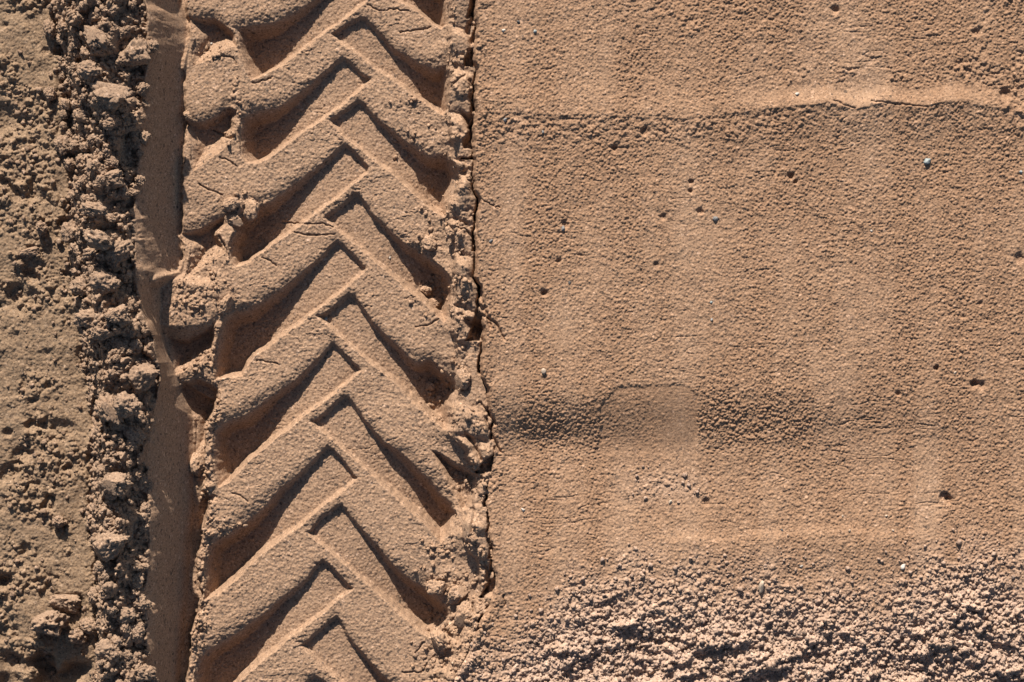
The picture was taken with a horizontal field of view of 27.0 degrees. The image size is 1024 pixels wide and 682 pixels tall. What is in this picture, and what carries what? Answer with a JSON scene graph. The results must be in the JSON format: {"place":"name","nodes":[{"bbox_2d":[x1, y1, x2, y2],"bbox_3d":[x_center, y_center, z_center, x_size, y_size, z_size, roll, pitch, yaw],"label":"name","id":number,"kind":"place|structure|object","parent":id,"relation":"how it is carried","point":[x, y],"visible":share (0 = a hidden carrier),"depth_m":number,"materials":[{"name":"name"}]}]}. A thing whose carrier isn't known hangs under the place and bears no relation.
{"place":"outdoors","nodes":[
{"label":"outdoors","id":0,"kind":"place"},
{"bbox_2d":[0,0,96,681],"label":"trodden sand","id":1,"kind":"structure","parent":0,"point":[29,533],"depth_m":5.00,"materials":[{"name":"sand"}]},
{"bbox_2d":[18,246,39,257],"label":"sand clod","id":2,"kind":"object","parent":1,"relation":"on","point":[30,252],"visible":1,"depth_m":4.98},
{"bbox_2d":[36,220,48,234],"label":"sand clod","id":3,"kind":"object","parent":1,"relation":"on","point":[41,228],"visible":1,"depth_m":4.97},
{"bbox_2d":[29,610,69,636],"bbox_3d":[-1.076,0.654,4.966,0.088,0.117,0.068,16,90,0],"label":"sand clod","id":4,"kind":"object","parent":1,"relation":"on","point":[51,622],"visible":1,"depth_m":4.93,"materials":[{"name":"sand"}]},
{"bbox_2d":[43,19,56,39],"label":"sand clod","id":5,"kind":"object","parent":1,"relation":"on","point":[50,30],"visible":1,"depth_m":4.98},
{"bbox_2d":[43,86,56,101],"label":"sand clod","id":6,"kind":"object","parent":1,"relation":"on","point":[50,93],"visible":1,"depth_m":4.98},
{"bbox_2d":[52,515,67,527],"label":"sand clod","id":7,"kind":"object","parent":1,"relation":"on","point":[59,521],"visible":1,"depth_m":4.98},
{"bbox_2d":[54,135,69,155],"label":"sand clod","id":8,"kind":"object","parent":1,"relation":"on","point":[61,143],"visible":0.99,"depth_m":4.97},
{"bbox_2d":[49,594,81,613],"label":"sand clod","id":9,"kind":"object","parent":1,"relation":"on","point":[68,603],"visible":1,"depth_m":4.98,"materials":[{"name":"sand"}]},
{"bbox_2d":[63,156,75,171],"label":"sand clod","id":10,"kind":"object","parent":1,"relation":"on","point":[69,163],"visible":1,"depth_m":4.98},
{"bbox_2d":[65,628,87,644],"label":"sand clod","id":11,"kind":"object","parent":1,"relation":"on","point":[76,636],"visible":1,"depth_m":4.97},
{"bbox_2d":[78,617,97,634],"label":"sand clod","id":12,"kind":"object","parent":1,"relation":"on","point":[86,625],"visible":0.91,"depth_m":4.98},
{"bbox_2d":[54,0,160,681],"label":"sand ridge","id":13,"kind":"structure","parent":0,"point":[81,133],"depth_m":4.90,"materials":[{"name":"sand"}]},
{"bbox_2d":[56,22,66,31],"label":"sand clod","id":14,"kind":"object","parent":13,"relation":"on","point":[61,26],"visible":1,"depth_m":4.93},
{"bbox_2d":[60,109,69,118],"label":"sand clod","id":15,"kind":"object","parent":13,"relation":"on","point":[64,114],"visible":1,"depth_m":4.98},
{"bbox_2d":[62,99,69,109],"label":"sand clod","id":16,"kind":"object","parent":13,"relation":"on","point":[66,103],"visible":1,"depth_m":4.95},
{"bbox_2d":[59,219,77,243],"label":"sand clod","id":17,"kind":"object","parent":13,"relation":"on","point":[66,232],"visible":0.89,"depth_m":4.95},
{"bbox_2d":[68,241,77,254],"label":"sand clod","id":18,"kind":"object","parent":13,"relation":"on","point":[72,245],"visible":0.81,"depth_m":4.95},
{"bbox_2d":[69,141,78,150],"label":"sand clod","id":19,"kind":"object","parent":13,"relation":"on","point":[73,146],"visible":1,"depth_m":4.95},
{"bbox_2d":[69,267,80,276],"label":"sand clod","id":20,"kind":"object","parent":13,"relation":"on","point":[74,271],"visible":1,"depth_m":4.97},
{"bbox_2d":[71,36,81,48],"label":"sand clod","id":21,"kind":"object","parent":13,"relation":"on","point":[76,43],"visible":1,"depth_m":4.91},
{"bbox_2d":[73,245,82,256],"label":"sand clod","id":22,"kind":"object","parent":13,"relation":"on","point":[77,251],"visible":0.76,"depth_m":4.94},
{"bbox_2d":[69,275,87,296],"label":"sand clod","id":23,"kind":"object","parent":13,"relation":"on","point":[78,285],"visible":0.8,"depth_m":4.94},
{"bbox_2d":[75,153,83,163],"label":"sand clod","id":24,"kind":"object","parent":13,"relation":"on","point":[79,158],"visible":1,"depth_m":4.94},
{"bbox_2d":[74,176,85,189],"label":"sand clod","id":25,"kind":"object","parent":13,"relation":"on","point":[77,184],"visible":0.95,"depth_m":4.89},
{"bbox_2d":[79,174,86,187],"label":"sand clod","id":26,"kind":"object","parent":25,"relation":"on","point":[82,182],"visible":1,"depth_m":4.88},
{"bbox_2d":[73,108,91,124],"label":"sand clod","id":27,"kind":"object","parent":13,"relation":"on","point":[81,115],"visible":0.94,"depth_m":4.92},
{"bbox_2d":[73,308,94,328],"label":"sand clod","id":28,"kind":"object","parent":13,"relation":"on","point":[83,318],"visible":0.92,"depth_m":4.87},
{"bbox_2d":[79,141,90,152],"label":"sand clod","id":29,"kind":"object","parent":13,"relation":"on","point":[82,147],"visible":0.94,"depth_m":4.93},
{"bbox_2d":[80,47,89,60],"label":"sand clod","id":30,"kind":"object","parent":13,"relation":"on","point":[82,55],"visible":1,"depth_m":4.86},
{"bbox_2d":[80,194,89,202],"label":"sand clod","id":31,"kind":"object","parent":13,"relation":"on","point":[84,197],"visible":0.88,"depth_m":4.87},
{"bbox_2d":[82,247,96,259],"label":"sand clod","id":32,"kind":"object","parent":13,"relation":"on","point":[88,253],"visible":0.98,"depth_m":4.87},
{"bbox_2d":[76,60,103,80],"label":"sand clod","id":33,"kind":"object","parent":13,"relation":"on","point":[87,69],"visible":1,"depth_m":4.84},
{"bbox_2d":[87,160,95,171],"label":"sand clod","id":34,"kind":"object","parent":13,"relation":"on","point":[90,164],"visible":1,"depth_m":4.84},
{"bbox_2d":[87,133,96,144],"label":"sand clod","id":35,"kind":"object","parent":13,"relation":"on","point":[92,137],"visible":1,"depth_m":4.89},
{"bbox_2d":[78,200,107,217],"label":"sand clod","id":36,"kind":"object","parent":13,"relation":"on","point":[93,209],"visible":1,"depth_m":4.82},
{"bbox_2d":[87,585,98,604],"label":"sand clod","id":37,"kind":"object","parent":13,"relation":"on","point":[92,594],"visible":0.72,"depth_m":4.96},
{"bbox_2d":[82,25,109,51],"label":"sand clod","id":38,"kind":"object","parent":13,"relation":"on","point":[95,37],"visible":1,"depth_m":4.84,"materials":[{"name":"sand"}]},
{"bbox_2d":[83,229,112,249],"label":"sand clod","id":39,"kind":"object","parent":13,"relation":"on","point":[96,239],"visible":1,"depth_m":4.82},
{"bbox_2d":[94,561,104,572],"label":"sand clod","id":40,"kind":"object","parent":13,"relation":"on","point":[98,565],"visible":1,"depth_m":4.85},
{"bbox_2d":[90,325,109,340],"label":"sand clod","id":41,"kind":"object","parent":13,"relation":"on","point":[97,332],"visible":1,"depth_m":4.84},
{"bbox_2d":[96,463,105,476],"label":"sand clod","id":42,"kind":"object","parent":13,"relation":"on","point":[100,472],"visible":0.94,"depth_m":4.89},
{"bbox_2d":[96,175,105,182],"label":"sand clod","id":43,"kind":"object","parent":13,"relation":"on","point":[100,178],"visible":1,"depth_m":4.84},
{"bbox_2d":[49,0,159,681],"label":"ridge crumbs","id":44,"kind":"object","parent":13,"relation":"on","point":[114,504],"visible":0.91,"depth_m":4.89,"materials":[{"name":"sand"}]},
{"bbox_2d":[89,268,120,294],"bbox_3d":[-0.926,-0.135,4.860,0.073,0.051,0.063,0,90,0],"label":"sand clod","id":45,"kind":"object","parent":13,"relation":"on","point":[102,282],"visible":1,"depth_m":4.84,"materials":[{"name":"sand"}]},
{"bbox_2d":[102,149,111,158],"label":"sand clod","id":46,"kind":"object","parent":13,"relation":"on","point":[107,155],"visible":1,"depth_m":4.87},
{"bbox_2d":[94,639,122,662],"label":"sand clod","id":47,"kind":"object","parent":13,"relation":"on","point":[106,649],"visible":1,"depth_m":4.85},
{"bbox_2d":[102,119,114,129],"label":"sand clod","id":48,"kind":"object","parent":13,"relation":"on","point":[107,124],"visible":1,"depth_m":4.84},
{"bbox_2d":[94,392,123,424],"bbox_3d":[-0.921,0.161,4.853,0.055,0.054,0.082,-25,90,0],"label":"sand clod","id":49,"kind":"object","parent":13,"relation":"on","point":[104,408],"visible":0.95,"depth_m":4.84,"materials":[{"name":"sand"}]},
{"bbox_2d":[88,81,132,111],"bbox_3d":[-0.916,-0.552,4.851,0.103,0.062,0.071,10,90,0],"label":"sand clod","id":50,"kind":"object","parent":13,"relation":"on","point":[110,97],"visible":1,"depth_m":4.84,"materials":[{"name":"sand"}]},
{"bbox_2d":[105,493,116,500],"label":"sand clod","id":51,"kind":"object","parent":13,"relation":"on","point":[110,497],"visible":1,"depth_m":4.86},
{"bbox_2d":[93,531,129,561],"bbox_3d":[-0.914,0.462,4.854,0.062,0.065,0.084,40,90,0],"label":"sand clod","id":52,"kind":"object","parent":13,"relation":"on","point":[107,546],"visible":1,"depth_m":4.83,"materials":[{"name":"sand"}]},
{"bbox_2d":[104,154,118,167],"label":"sand clod","id":53,"kind":"object","parent":13,"relation":"on","point":[112,161],"visible":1,"depth_m":4.87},
{"bbox_2d":[105,3,118,16],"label":"sand clod","id":54,"kind":"object","parent":13,"relation":"on","point":[112,11],"visible":1,"depth_m":4.87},
{"bbox_2d":[107,605,117,614],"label":"sand clod","id":55,"kind":"object","parent":13,"relation":"on","point":[112,609],"visible":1,"depth_m":4.85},
{"bbox_2d":[109,259,119,269],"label":"sand clod","id":56,"kind":"object","parent":13,"relation":"on","point":[115,265],"visible":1,"depth_m":4.87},
{"bbox_2d":[104,168,125,191],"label":"sand clod","id":57,"kind":"object","parent":13,"relation":"on","point":[114,178],"visible":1,"depth_m":4.87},
{"bbox_2d":[98,472,133,495],"bbox_3d":[-0.900,0.326,4.845,0.080,0.054,0.057,-10,90,0],"label":"sand clod","id":58,"kind":"object","parent":13,"relation":"on","point":[116,483],"visible":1,"depth_m":4.83,"materials":[{"name":"sand"}]},
{"bbox_2d":[110,635,122,648],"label":"sand clod","id":59,"kind":"object","parent":13,"relation":"on","point":[115,640],"visible":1,"depth_m":4.87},
{"bbox_2d":[109,421,125,430],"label":"sand clod","id":60,"kind":"object","parent":13,"relation":"on","point":[116,427],"visible":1,"depth_m":4.87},
{"bbox_2d":[110,336,128,349],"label":"sand clod","id":61,"kind":"object","parent":13,"relation":"on","point":[118,341],"visible":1,"depth_m":4.87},
{"bbox_2d":[105,237,134,262],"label":"sand clod","id":62,"kind":"object","parent":13,"relation":"on","point":[120,249],"visible":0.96,"depth_m":4.86,"materials":[{"name":"sand"}]},
{"bbox_2d":[109,304,133,327],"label":"sand clod","id":63,"kind":"object","parent":13,"relation":"on","point":[122,315],"visible":1,"depth_m":4.83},
{"bbox_2d":[118,27,126,40],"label":"sand clod","id":64,"kind":"object","parent":13,"relation":"on","point":[122,33],"visible":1,"depth_m":4.89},
{"bbox_2d":[117,186,128,198],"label":"sand clod","id":65,"kind":"object","parent":13,"relation":"on","point":[123,192],"visible":1,"depth_m":4.89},
{"bbox_2d":[119,17,127,25],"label":"sand clod","id":66,"kind":"object","parent":13,"relation":"on","point":[123,20],"visible":1,"depth_m":4.89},
{"bbox_2d":[116,50,133,66],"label":"sand clod","id":67,"kind":"object","parent":13,"relation":"on","point":[122,57],"visible":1,"depth_m":4.89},
{"bbox_2d":[115,605,136,623],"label":"sand clod","id":68,"kind":"object","parent":13,"relation":"on","point":[127,614],"visible":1,"depth_m":4.87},
{"bbox_2d":[121,648,131,660],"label":"sand clod","id":69,"kind":"object","parent":13,"relation":"on","point":[127,654],"visible":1,"depth_m":4.88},
{"bbox_2d":[113,391,142,417],"bbox_3d":[-0.870,0.144,4.835,0.068,0.051,0.063,0,90,0],"label":"sand clod","id":70,"kind":"object","parent":13,"relation":"on","point":[126,405],"visible":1,"depth_m":4.82,"materials":[{"name":"sand"}]},
{"bbox_2d":[120,625,135,648],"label":"sand clod","id":71,"kind":"object","parent":13,"relation":"on","point":[127,641],"visible":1,"depth_m":4.88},
{"bbox_2d":[123,670,135,681],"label":"sand clod","id":72,"kind":"object","parent":13,"relation":"on","point":[128,676],"visible":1,"depth_m":4.87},
{"bbox_2d":[125,440,137,451],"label":"sand clod","id":73,"kind":"object","parent":13,"relation":"on","point":[132,446],"visible":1,"depth_m":4.86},
{"bbox_2d":[128,338,139,348],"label":"sand clod","id":74,"kind":"object","parent":13,"relation":"on","point":[134,342],"visible":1,"depth_m":4.87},
{"bbox_2d":[129,130,138,138],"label":"sand clod","id":75,"kind":"object","parent":13,"relation":"on","point":[134,134],"visible":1,"depth_m":4.91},
{"bbox_2d":[123,423,145,446],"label":"sand clod","id":76,"kind":"object","parent":13,"relation":"on","point":[134,432],"visible":1,"depth_m":4.87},
{"bbox_2d":[129,188,139,196],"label":"sand clod","id":77,"kind":"object","parent":13,"relation":"on","point":[133,192],"visible":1,"depth_m":4.91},
{"bbox_2d":[128,581,142,590],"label":"sand clod","id":78,"kind":"object","parent":13,"relation":"on","point":[133,585],"visible":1,"depth_m":4.90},
{"bbox_2d":[131,467,142,482],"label":"sand clod","id":79,"kind":"object","parent":13,"relation":"on","point":[136,474],"visible":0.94,"depth_m":4.89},
{"bbox_2d":[124,38,150,65],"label":"sand clod","id":80,"kind":"object","parent":13,"relation":"on","point":[136,52],"visible":1,"depth_m":4.88,"materials":[{"name":"sand"}]},
{"bbox_2d":[131,627,143,641],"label":"sand clod","id":81,"kind":"object","parent":13,"relation":"on","point":[137,636],"visible":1,"depth_m":4.88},
{"bbox_2d":[131,571,144,583],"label":"sand clod","id":82,"kind":"object","parent":13,"relation":"on","point":[139,577],"visible":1,"depth_m":4.90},
{"bbox_2d":[132,622,145,635],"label":"sand clod","id":83,"kind":"object","parent":13,"relation":"on","point":[139,625],"visible":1,"depth_m":4.89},
{"bbox_2d":[134,410,146,423],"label":"sand clod","id":84,"kind":"object","parent":13,"relation":"on","point":[138,418],"visible":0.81,"depth_m":4.88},
{"bbox_2d":[131,593,151,612],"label":"sand clod","id":85,"kind":"object","parent":13,"relation":"on","point":[142,602],"visible":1,"depth_m":4.90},
{"bbox_2d":[136,473,149,489],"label":"sand clod","id":86,"kind":"object","parent":13,"relation":"on","point":[142,482],"visible":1,"depth_m":4.91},
{"bbox_2d":[137,523,148,533],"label":"sand clod","id":87,"kind":"object","parent":13,"relation":"on","point":[142,528],"visible":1,"depth_m":4.90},
{"bbox_2d":[136,82,149,93],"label":"sand clod","id":88,"kind":"object","parent":13,"relation":"on","point":[144,87],"visible":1,"depth_m":4.90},
{"bbox_2d":[131,663,155,681],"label":"sand clod","id":89,"kind":"object","parent":13,"relation":"on","point":[145,672],"visible":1,"depth_m":4.89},
{"bbox_2d":[128,363,159,393],"bbox_3d":[-0.847,0.083,4.884,0.061,0.061,0.077,41,90,0],"label":"sand clod","id":90,"kind":"object","parent":13,"relation":"on","point":[142,377],"visible":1,"depth_m":4.87,"materials":[{"name":"sand"}]},
{"bbox_2d":[139,502,149,512],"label":"sand clod","id":91,"kind":"object","parent":13,"relation":"on","point":[143,506],"visible":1,"depth_m":4.91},
{"bbox_2d":[142,394,149,405],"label":"sand clod","id":92,"kind":"object","parent":13,"relation":"on","point":[145,400],"visible":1,"depth_m":4.89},
{"bbox_2d":[141,480,153,491],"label":"sand clod","id":93,"kind":"object","parent":13,"relation":"on","point":[150,484],"visible":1,"depth_m":4.92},
{"bbox_2d":[147,39,158,53],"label":"sand clod","id":94,"kind":"object","parent":13,"relation":"on","point":[153,46],"visible":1,"depth_m":4.90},
{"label":"sand clod","id":95,"kind":"object","parent":13,"relation":"on","visible":0},
{"bbox_2d":[119,623,130,634],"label":"sand clod","id":96,"kind":"object","parent":95,"relation":"on","point":[124,629],"visible":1,"depth_m":4.87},
{"bbox_2d":[134,0,494,681],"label":"tyre track","id":97,"kind":"structure","parent":0,"point":[331,451],"depth_m":5.06,"materials":[{"name":"sand"}]},
{"bbox_2d":[134,174,145,185],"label":"sand clod","id":98,"kind":"object","parent":97,"relation":"on","point":[140,180],"visible":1,"depth_m":4.91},
{"bbox_2d":[139,130,151,145],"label":"sand clod","id":99,"kind":"object","parent":97,"relation":"on","point":[145,136],"visible":1,"depth_m":4.92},
{"bbox_2d":[183,110,191,120],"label":"sand clod","id":100,"kind":"object","parent":97,"relation":"on","point":[187,115],"visible":1,"depth_m":5.05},
{"bbox_2d":[188,452,203,475],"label":"sand clod","id":101,"kind":"object","parent":97,"relation":"on","point":[196,464],"visible":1,"depth_m":5.08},
{"bbox_2d":[218,294,233,313],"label":"sand clod","id":102,"kind":"object","parent":97,"relation":"on","point":[225,303],"visible":1,"depth_m":5.04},
{"bbox_2d":[223,197,241,211],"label":"sand clod","id":103,"kind":"object","parent":97,"relation":"on","point":[230,204],"visible":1,"depth_m":5.04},
{"bbox_2d":[224,214,242,226],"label":"sand clod","id":104,"kind":"object","parent":97,"relation":"on","point":[234,219],"visible":1,"depth_m":5.06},
{"bbox_2d":[243,198,259,220],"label":"sand clod","id":105,"kind":"object","parent":97,"relation":"on","point":[251,210],"visible":1,"depth_m":5.05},
{"bbox_2d":[172,2,500,681],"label":"track crumbs","id":106,"kind":"object","parent":97,"relation":"on","point":[429,393],"visible":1,"depth_m":5.04,"materials":[{"name":"sand"}]},
{"bbox_2d":[420,284,431,295],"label":"sand clod","id":107,"kind":"object","parent":97,"relation":"on","point":[426,289],"visible":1,"depth_m":5.10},
{"bbox_2d":[422,233,436,250],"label":"sand clod","id":108,"kind":"object","parent":97,"relation":"on","point":[429,242],"visible":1,"depth_m":5.04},
{"bbox_2d":[426,381,435,390],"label":"sand clod","id":109,"kind":"object","parent":97,"relation":"on","point":[430,386],"visible":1,"depth_m":5.11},
{"bbox_2d":[429,297,441,307],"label":"sand clod","id":110,"kind":"object","parent":97,"relation":"on","point":[436,301],"visible":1,"depth_m":5.10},
{"bbox_2d":[425,579,446,596],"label":"sand clod","id":111,"kind":"object","parent":97,"relation":"on","point":[437,588],"visible":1,"depth_m":5.03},
{"bbox_2d":[430,629,451,651],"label":"sand clod","id":112,"kind":"object","parent":97,"relation":"on","point":[441,641],"visible":1,"depth_m":5.02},
{"bbox_2d":[445,225,454,239],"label":"sand clod","id":113,"kind":"object","parent":97,"relation":"on","point":[449,232],"visible":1,"depth_m":5.00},
{"bbox_2d":[447,585,467,603],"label":"sand clod","id":114,"kind":"object","parent":97,"relation":"on","point":[457,594],"visible":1,"depth_m":5.03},
{"bbox_2d":[455,367,470,389],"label":"sand clod","id":115,"kind":"object","parent":97,"relation":"on","point":[462,377],"visible":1,"depth_m":4.99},
{"bbox_2d":[454,600,472,627],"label":"sand clod","id":116,"kind":"object","parent":97,"relation":"on","point":[464,610],"visible":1,"depth_m":5.01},
{"bbox_2d":[462,511,473,542],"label":"sand slab","id":117,"kind":"structure","parent":97,"relation":"on","point":[467,527],"depth_m":4.99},
{"bbox_2d":[453,0,1023,681],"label":"sand ground","id":118,"kind":"structure","parent":0,"point":[807,388],"depth_m":4.99,"materials":[{"name":"sand"}]},
{"bbox_2d":[469,463,1023,681],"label":"loose sand crumbs","id":119,"kind":"object","parent":118,"relation":"on","point":[730,669],"visible":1,"depth_m":4.98,"materials":[{"name":"sand"}]},
{"bbox_2d":[758,580,763,592],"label":"pebble","id":120,"kind":"object","parent":119,"relation":"on","point":[761,586],"visible":1,"depth_m":4.98,"materials":[{"name":"stone"}]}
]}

